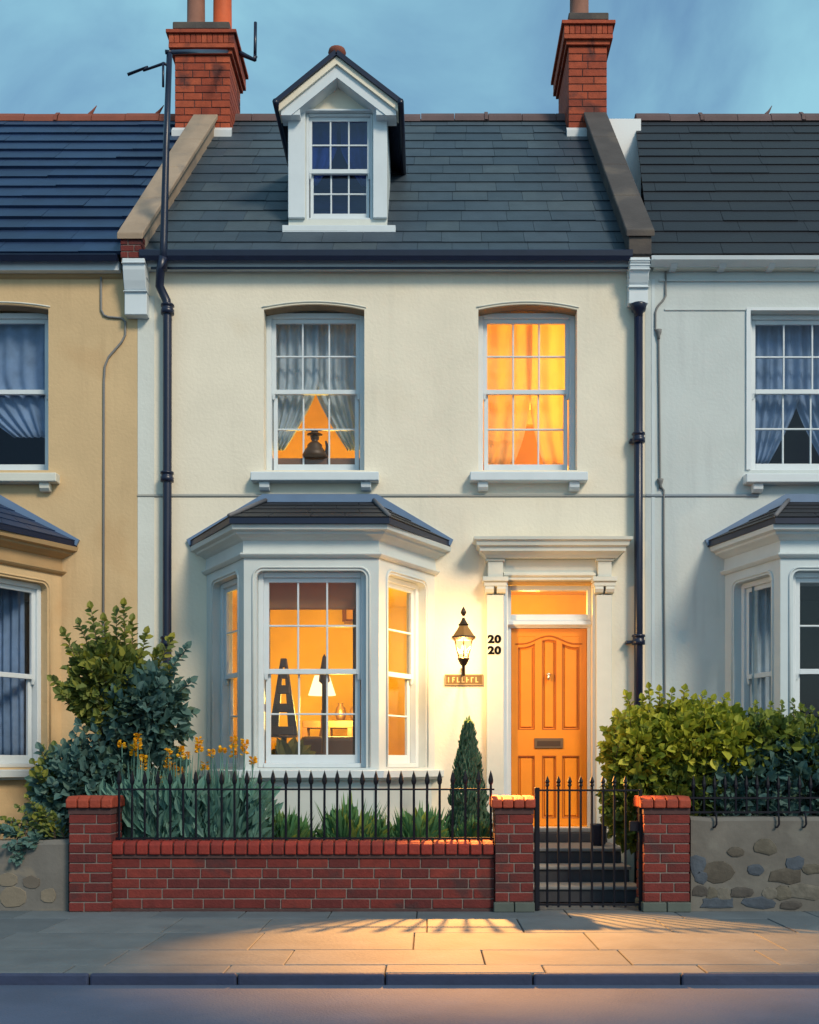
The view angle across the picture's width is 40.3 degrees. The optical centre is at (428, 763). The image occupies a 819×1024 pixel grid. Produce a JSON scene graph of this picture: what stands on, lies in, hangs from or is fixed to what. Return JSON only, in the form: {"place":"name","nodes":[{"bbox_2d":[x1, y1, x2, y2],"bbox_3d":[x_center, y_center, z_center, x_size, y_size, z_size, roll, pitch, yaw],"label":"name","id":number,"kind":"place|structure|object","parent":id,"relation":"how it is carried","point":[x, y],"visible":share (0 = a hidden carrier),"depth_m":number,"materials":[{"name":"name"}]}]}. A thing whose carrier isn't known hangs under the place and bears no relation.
{"place":"outdoors","nodes":[
{"label":"outdoors","id":0,"kind":"place"},
{"bbox_2d":[0,909,818,976],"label":"pavement","id":1,"kind":"structure","parent":0,"point":[580,941],"depth_m":8.10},
{"bbox_2d":[0,838,69,910],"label":"rendered wall","id":2,"kind":"structure","parent":1,"relation":"on","point":[37,879],"depth_m":9.85,"materials":[{"name":"grey stone"}]},
{"bbox_2d":[0,794,69,866],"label":"trailing ivy","id":3,"kind":"object","parent":2,"relation":"on","point":[52,825],"visible":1,"depth_m":9.93,"materials":[{"name":"teal plant"}]},
{"bbox_2d":[66,795,124,911],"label":"brick pier","id":4,"kind":"structure","parent":1,"relation":"on","point":[93,826],"depth_m":9.75,"materials":[{"name":"red brick"}]},
{"bbox_2d":[111,840,494,911],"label":"brick wall","id":5,"kind":"structure","parent":1,"relation":"on","point":[317,875],"depth_m":9.81,"materials":[{"name":"red brick"}]},
{"bbox_2d":[115,770,493,840],"bbox_3d":[-1.092,0.372,9.910,3.359,0.635,0.040,0,0,0],"label":"railing","id":6,"kind":"object","parent":5,"relation":"on","point":[324,788],"visible":1,"depth_m":9.90,"materials":[{"name":"black metal"}]},
{"bbox_2d":[489,795,534,911],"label":"brick pier","id":7,"kind":"structure","parent":1,"relation":"on","point":[513,842],"depth_m":9.75,"materials":[{"name":"red brick"}]},
{"bbox_2d":[633,795,690,911],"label":"brick pier","id":8,"kind":"structure","parent":1,"relation":"on","point":[665,853],"depth_m":9.75,"materials":[{"name":"red brick"}]},
{"bbox_2d":[534,776,641,909],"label":"garden gate","id":9,"kind":"structure","parent":8,"relation":"attached to","point":[635,825],"depth_m":9.84,"materials":[{"name":"black metal"}]},
{"bbox_2d":[689,816,818,910],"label":"stone wall","id":10,"kind":"structure","parent":1,"relation":"on","point":[749,863],"depth_m":9.81,"materials":[{"name":"grey stone"}]},
{"bbox_2d":[690,775,818,827],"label":"railing","id":11,"kind":"object","parent":10,"relation":"on","point":[746,798],"visible":0.99,"depth_m":9.92,"materials":[{"name":"black metal"}]},
{"bbox_2d":[0,985,818,1023],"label":"road","id":12,"kind":"structure","parent":0,"point":[409,1004],"depth_m":6.33,"materials":[{"name":"grey asphalt"}]},
{"bbox_2d":[0,0,818,118],"label":"sky","id":13,"kind":"structure","parent":0,"point":[62,56],"materials":[{"name":"blue"}]},
{"bbox_2d":[540,906,637,910],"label":"path","id":14,"kind":"structure","parent":0,"point":[579,907],"depth_m":10.04,"materials":[{"name":"grey concrete"}]},
{"bbox_2d":[590,823,606,845],"bbox_3d":[1.740,0.728,11.400,0.180,0.220,0.175,0,0,0],"label":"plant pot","id":15,"kind":"object","parent":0,"point":[597,834],"visible":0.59,"depth_m":11.33,"materials":[{"name":"black metal"}]},
{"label":"garden ground","id":16,"kind":"structure","parent":0,"visible":0},
{"bbox_2d":[21,724,126,838],"bbox_3d":[-3.340,0.248,10.506,1.101,1.220,0.772,0,0,0],"label":"round shrub","id":17,"kind":"object","parent":16,"relation":"on","point":[54,781],"visible":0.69,"depth_m":10.30,"materials":[{"name":"teal plant"}]},
{"bbox_2d":[0,105,178,838],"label":"terraced house","id":18,"kind":"structure","parent":16,"relation":"on","point":[73,187],"depth_m":12.00,"materials":[{"name":"paint"}]},
{"bbox_2d":[0,588,24,754],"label":"curtain","id":19,"kind":"object","parent":18,"relation":"hanging from","point":[12,660],"visible":0.84,"depth_m":11.88,"materials":[{"name":"blue fabric"}]},
{"bbox_2d":[0,325,44,437],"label":"curtain","id":20,"kind":"object","parent":18,"relation":"hanging from","point":[22,357],"visible":0.92,"depth_m":12.30,"materials":[{"name":"white fabric"}]},
{"bbox_2d":[0,313,59,492],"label":"window","id":21,"kind":"structure","parent":18,"relation":"in","point":[45,481],"depth_m":12.19,"materials":[{"name":"white paint"}]},
{"bbox_2d":[0,495,79,838],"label":"bay window","id":22,"kind":"structure","parent":18,"relation":"in","point":[32,549],"depth_m":11.82,"materials":[{"name":"paint"}]},
{"bbox_2d":[100,277,125,636],"bbox_3d":[-3.381,-2.065,11.988,0.283,6.530,0.024,0,0,0],"label":"wall cable","id":23,"kind":"object","parent":18,"relation":"attached to","point":[103,520],"depth_m":11.98,"materials":[{"name":"grey plastic"}]},
{"bbox_2d":[47,597,199,785],"bbox_3d":[-2.879,-0.147,10.641,1.433,2.841,0.766,0,0,0],"label":"tall shrub","id":24,"kind":"object","parent":16,"relation":"on","point":[116,692],"visible":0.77,"depth_m":10.48,"materials":[{"name":"green plant"}]},
{"bbox_2d":[85,733,180,836],"bbox_3d":[-2.659,0.507,10.336,1.095,1.570,0.636,0,0,0],"label":"flowering plant","id":25,"kind":"object","parent":16,"relation":"on","point":[109,789],"visible":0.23,"depth_m":10.18,"materials":[{"name":"green plant"}]},
{"bbox_2d":[122,736,232,836],"bbox_3d":[-2.261,0.519,10.357,1.047,1.545,0.636,0,0,0],"label":"flowering plant","id":26,"kind":"object","parent":16,"relation":"on","point":[175,799],"visible":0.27,"depth_m":10.14,"materials":[{"name":"green plant"}]},
{"bbox_2d":[176,735,284,836],"bbox_3d":[-1.818,0.517,10.349,1.089,1.549,0.639,0,0,0],"label":"flowering plant","id":27,"kind":"object","parent":16,"relation":"on","point":[253,811],"visible":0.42,"depth_m":10.17,"materials":[{"name":"green plant"}]},
{"bbox_2d":[268,805,321,840],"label":"spiky plant","id":28,"kind":"object","parent":16,"relation":"on","point":[292,821],"visible":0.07,"depth_m":10.45,"materials":[{"name":"green plant"}]},
{"bbox_2d":[314,790,386,840],"bbox_3d":[-0.798,0.771,10.541,0.934,1.035,0.579,0,0,0],"label":"spiky plant","id":29,"kind":"object","parent":16,"relation":"on","point":[343,821],"visible":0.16,"depth_m":10.42,"materials":[{"name":"green plant"}]},
{"bbox_2d":[358,808,396,840],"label":"spiky plant","id":30,"kind":"object","parent":16,"relation":"on","point":[382,831],"visible":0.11,"depth_m":10.45,"materials":[{"name":"green plant"}]},
{"bbox_2d":[117,0,654,882],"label":"terraced house","id":31,"kind":"structure","parent":16,"relation":"on","point":[431,252],"depth_m":12.00,"materials":[{"name":"beige paint"}]},
{"bbox_2d":[127,49,228,271],"bbox_3d":[-2.685,-7.287,13.188,0.479,4.152,2.936,0,0,10],"label":"aerial mast","id":32,"kind":"object","parent":31,"relation":"attached to","point":[165,187],"visible":1,"depth_m":11.78,"materials":[{"name":"black metal"}]},
{"bbox_2d":[238,21,256,61],"bbox_3d":[-2.462,-9.751,15.100,0.309,0.531,0.070,0,0,0],"label":"television aerial","id":33,"kind":"object","parent":31,"relation":"attached to","point":[247,56],"visible":0.89,"depth_m":15.08,"materials":[{"name":"grey metal"}]},
{"bbox_2d":[265,610,269,755],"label":"curtain","id":34,"kind":"object","parent":31,"relation":"hanging from","point":[265,684],"visible":0.08,"depth_m":11.36,"materials":[{"name":"orange fabric"}]},
{"bbox_2d":[271,658,297,741],"bbox_3d":[-1.505,-0.516,11.650,0.274,1.152,0.280,0,0,40],"label":"tower ornament","id":35,"kind":"object","parent":31,"relation":"in","point":[290,730],"visible":0.75,"depth_m":11.62,"materials":[{"name":"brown wood"}]},
{"bbox_2d":[265,736,315,759],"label":"house plant","id":36,"kind":"object","parent":31,"relation":"on","point":[283,747],"visible":0.36,"depth_m":11.35,"materials":[{"name":"green plant"}]},
{"bbox_2d":[273,324,318,450],"bbox_3d":[-1.495,-4.221,12.339,0.588,1.533,0.046,0,0,0],"label":"curtain","id":37,"kind":"object","parent":31,"relation":"hanging from","point":[289,371],"visible":0.7,"depth_m":12.33,"materials":[{"name":"white fabric"}]},
{"bbox_2d":[269,583,355,609],"bbox_3d":[-1.158,-1.789,11.301,0.998,0.471,0.006,0,0,0],"label":"blind","id":38,"kind":"object","parent":31,"relation":"hanging from","point":[312,596],"visible":0.48,"depth_m":11.30,"materials":[{"name":"brown fabric"}]},
{"bbox_2d":[250,313,378,491],"bbox_3d":[-1.207,-3.911,12.085,1.365,1.988,0.431,0,0,0],"label":"window","id":39,"kind":"structure","parent":31,"relation":"in","point":[264,479],"depth_m":12.19,"materials":[{"name":"white paint"}]},
{"bbox_2d":[302,428,327,457],"bbox_3d":[-1.237,-3.516,12.280,0.299,0.336,0.273,0,0,0],"label":"jug","id":40,"kind":"object","parent":31,"relation":"on","point":[314,449],"visible":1,"depth_m":12.21,"materials":[{"name":"brown ceramic"}]},
{"bbox_2d":[186,494,452,833],"bbox_3d":[-1.160,-0.792,11.438,2.860,4.185,1.281,0,0,0],"label":"bay window","id":41,"kind":"structure","parent":31,"relation":"in","point":[368,541],"depth_m":11.12,"materials":[{"name":"paint"}]},
{"bbox_2d":[308,675,335,735],"bbox_3d":[-1.192,-0.442,12.550,0.310,1.084,0.310,0,0,0],"label":"floor lamp","id":42,"kind":"object","parent":31,"relation":"in","point":[316,688],"visible":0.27,"depth_m":12.46,"materials":[{"name":"white fabric"}]},
{"bbox_2d":[312,123,336,186],"bbox_3d":[-1.208,-6.979,12.669,0.350,0.867,0.032,0,0,0],"label":"curtain","id":43,"kind":"object","parent":31,"relation":"hanging from","point":[320,136],"visible":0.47,"depth_m":12.66,"materials":[{"name":"blue fabric"}]},
{"bbox_2d":[319,654,329,754],"bbox_3d":[-1.096,-0.455,11.800,0.160,1.410,0.160,0,0,0],"label":"slender stand","id":44,"kind":"object","parent":31,"relation":"in","point":[322,679],"visible":0.52,"depth_m":11.78,"materials":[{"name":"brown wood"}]},
{"bbox_2d":[302,720,352,736],"bbox_3d":[-1.105,-0.306,13.800,0.865,0.431,0.400,0,0,0],"label":"sideboard","id":45,"kind":"object","parent":31,"relation":"in","point":[308,725],"visible":0.33,"depth_m":13.60,"materials":[{"name":"yellow wood"}]},
{"bbox_2d":[335,703,345,719],"bbox_3d":[-1.081,-0.632,13.800,0.140,0.220,0.140,0,0,0],"label":"vase","id":46,"kind":"object","parent":45,"relation":"on","point":[340,707],"visible":0.77,"depth_m":13.76,"materials":[{"name":"orange ceramic"}]},
{"bbox_2d":[350,706,352,719],"bbox_3d":[-0.885,-0.632,13.800,0.180,0.220,0.180,0,0,0],"label":"vase","id":47,"kind":"object","parent":45,"relation":"on","point":[351,711],"visible":0.13,"depth_m":13.75,"materials":[{"name":"orange ceramic"}]},
{"bbox_2d":[301,736,360,762],"bbox_3d":[-1.027,0.053,12.575,0.752,0.695,0.750,0,0,0],"label":"sofa","id":48,"kind":"object","parent":31,"relation":"on","point":[340,745],"visible":0.16,"depth_m":12.20,"materials":[{"name":"brown fabric"}]},
{"bbox_2d":[316,325,359,450],"bbox_3d":[-0.990,-4.238,12.389,0.601,1.540,0.046,0,0,0],"label":"curtain","id":49,"kind":"object","parent":31,"relation":"hanging from","point":[342,371],"visible":0.59,"depth_m":12.39,"materials":[{"name":"white fabric"}]},
{"bbox_2d":[342,610,352,623],"bbox_3d":[-0.969,-2.082,15.100,0.383,0.397,0.080,0,0,0],"label":"picture frame","id":50,"kind":"object","parent":31,"relation":"attached to","point":[347,616],"visible":0.2,"depth_m":15.09,"materials":[{"name":"brown wood"}]},
{"bbox_2d":[341,123,366,186],"bbox_3d":[-0.812,-6.979,12.669,0.361,0.867,0.032,0,0,0],"label":"curtain","id":51,"kind":"object","parent":31,"relation":"hanging from","point":[358,136],"visible":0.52,"depth_m":12.67,"materials":[{"name":"blue fabric"}]},
{"bbox_2d":[353,610,360,755],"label":"curtain","id":52,"kind":"object","parent":31,"relation":"hanging from","point":[354,640],"visible":0.3,"depth_m":11.40,"materials":[{"name":"fabric"}]},
{"bbox_2d":[451,606,475,675],"bbox_3d":[0.357,-1.234,11.570,0.242,0.702,0.860,0,0,0],"label":"wall lantern","id":53,"kind":"object","parent":31,"relation":"attached to","point":[463,633],"depth_m":11.24,"materials":[{"name":"brown metal"}]},
{"bbox_2d":[445,674,482,685],"bbox_3d":[0.385,-0.895,11.984,0.410,0.120,0.028,0,0,0],"label":"name plaque","id":54,"kind":"object","parent":31,"relation":"attached to","point":[465,680],"visible":0.98,"depth_m":11.98,"materials":[{"name":"brown wood"}]},
{"bbox_2d":[488,635,500,653],"bbox_3d":[0.707,-1.266,11.915,0.143,0.209,0.008,0,0,0],"label":"house number","id":55,"kind":"object","parent":31,"relation":"attached to","point":[496,647],"visible":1,"depth_m":11.91,"materials":[{"name":"black metal"}]},
{"bbox_2d":[483,325,531,464],"bbox_3d":[0.844,-4.146,12.361,0.619,1.700,0.030,0,0,0],"label":"curtain","id":56,"kind":"object","parent":31,"relation":"hanging from","point":[499,370],"visible":0.69,"depth_m":12.36,"materials":[{"name":"fabric"}]},
{"bbox_2d":[483,410,542,469],"bbox_3d":[1.083,-3.539,13.450,0.811,1.758,1.100,0,0,0],"label":"bed","id":57,"kind":"object","parent":31,"relation":"in","point":[527,453],"depth_m":12.90,"materials":[{"name":"orange fabric"}]},
{"bbox_2d":[470,313,587,491],"bbox_3d":[1.073,-3.911,12.075,1.256,1.988,0.410,0,0,0],"label":"window","id":58,"kind":"structure","parent":31,"relation":"in","point":[574,479],"depth_m":12.17,"materials":[{"name":"white paint"}]},
{"bbox_2d":[530,325,564,463],"bbox_3d":[1.402,-4.149,12.371,0.578,1.701,0.030,0,0,0],"label":"curtain","id":59,"kind":"object","parent":31,"relation":"hanging from","point":[552,370],"visible":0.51,"depth_m":12.37,"materials":[{"name":"yellow fabric"}]},
{"bbox_2d":[511,629,586,824],"bbox_3d":[1.316,-0.395,12.148,0.823,2.140,0.095,0,0,0],"label":"front door","id":60,"kind":"structure","parent":31,"relation":"in","point":[549,666],"depth_m":12.15,"materials":[{"name":"orange wood"}]},
{"bbox_2d":[382,802,450,840],"bbox_3d":[-0.099,0.813,10.568,0.786,0.952,0.605,0,0,-25],"label":"spiky plant","id":61,"kind":"object","parent":16,"relation":"on","point":[420,823],"visible":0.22,"depth_m":10.46,"materials":[{"name":"green plant"}]},
{"bbox_2d":[443,715,492,836],"bbox_3d":[0.380,0.407,10.745,0.640,1.746,0.654,0,0,0],"label":"conifer","id":62,"kind":"object","parent":16,"relation":"on","point":[468,758],"visible":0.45,"depth_m":10.65,"materials":[{"name":"green plant"}]},
{"bbox_2d":[454,815,492,840],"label":"spiky plant","id":63,"kind":"object","parent":16,"relation":"on","point":[484,831],"visible":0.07,"depth_m":10.32,"materials":[{"name":"green plant"}]},
{"bbox_2d":[533,832,636,901],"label":"front steps","id":64,"kind":"structure","parent":16,"relation":"on","point":[586,871],"depth_m":10.74,"materials":[{"name":"grey stone"}]},
{"bbox_2d":[595,682,761,854],"bbox_3d":[2.344,0.057,10.441,1.584,1.614,0.891,0,0,0],"label":"bush","id":65,"kind":"object","parent":16,"relation":"on","point":[650,749],"visible":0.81,"depth_m":10.21,"materials":[{"name":"green plant"}]},
{"bbox_2d":[609,106,818,800],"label":"terraced house","id":66,"kind":"structure","parent":16,"relation":"on","point":[731,203],"depth_m":12.00,"materials":[{"name":"white paint"}]},
{"bbox_2d":[654,271,666,703],"bbox_3d":[2.495,-2.040,11.981,0.132,6.480,0.068,0,0,0],"label":"wall cable","id":67,"kind":"object","parent":66,"relation":"attached to","point":[659,479],"visible":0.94,"depth_m":11.98,"materials":[{"name":"grey plastic"}]},
{"bbox_2d":[752,587,770,718],"bbox_3d":[3.504,-1.005,11.651,0.254,1.913,0.042,0,0,0],"label":"curtain","id":68,"kind":"object","parent":66,"relation":"hanging from","point":[761,638],"visible":0.5,"depth_m":11.65,"materials":[{"name":"white fabric"}]},
{"bbox_2d":[705,494,818,800],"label":"bay window","id":69,"kind":"structure","parent":66,"relation":"in","point":[775,546],"depth_m":11.15,"materials":[{"name":"white paint"}]},
{"bbox_2d":[755,326,801,463],"bbox_3d":[3.833,-4.125,12.301,0.576,1.692,0.042,0,0,0],"label":"curtain","id":70,"kind":"object","parent":66,"relation":"hanging from","point":[768,375],"visible":0.74,"depth_m":12.30,"materials":[{"name":"fabric"}]},
{"bbox_2d":[743,307,818,492],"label":"window","id":71,"kind":"structure","parent":66,"relation":"in","point":[756,481],"depth_m":12.13,"materials":[{"name":"white paint"}]},
{"bbox_2d":[796,326,818,454],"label":"curtain","id":72,"kind":"object","parent":66,"relation":"hanging from","point":[802,407],"visible":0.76,"depth_m":12.32,"materials":[{"name":"fabric"}]},
{"bbox_2d":[680,698,818,815],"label":"dark bush","id":73,"kind":"object","parent":16,"relation":"on","point":[790,745],"visible":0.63,"depth_m":10.21,"materials":[{"name":"teal plant"}]},
{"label":"ground","id":74,"kind":"structure","parent":0,"visible":0},
{"bbox_2d":[0,973,818,984],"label":"kerb","id":75,"kind":"structure","parent":74,"relation":"on","point":[411,978],"depth_m":6.88,"materials":[{"name":"stone"}]}
]}

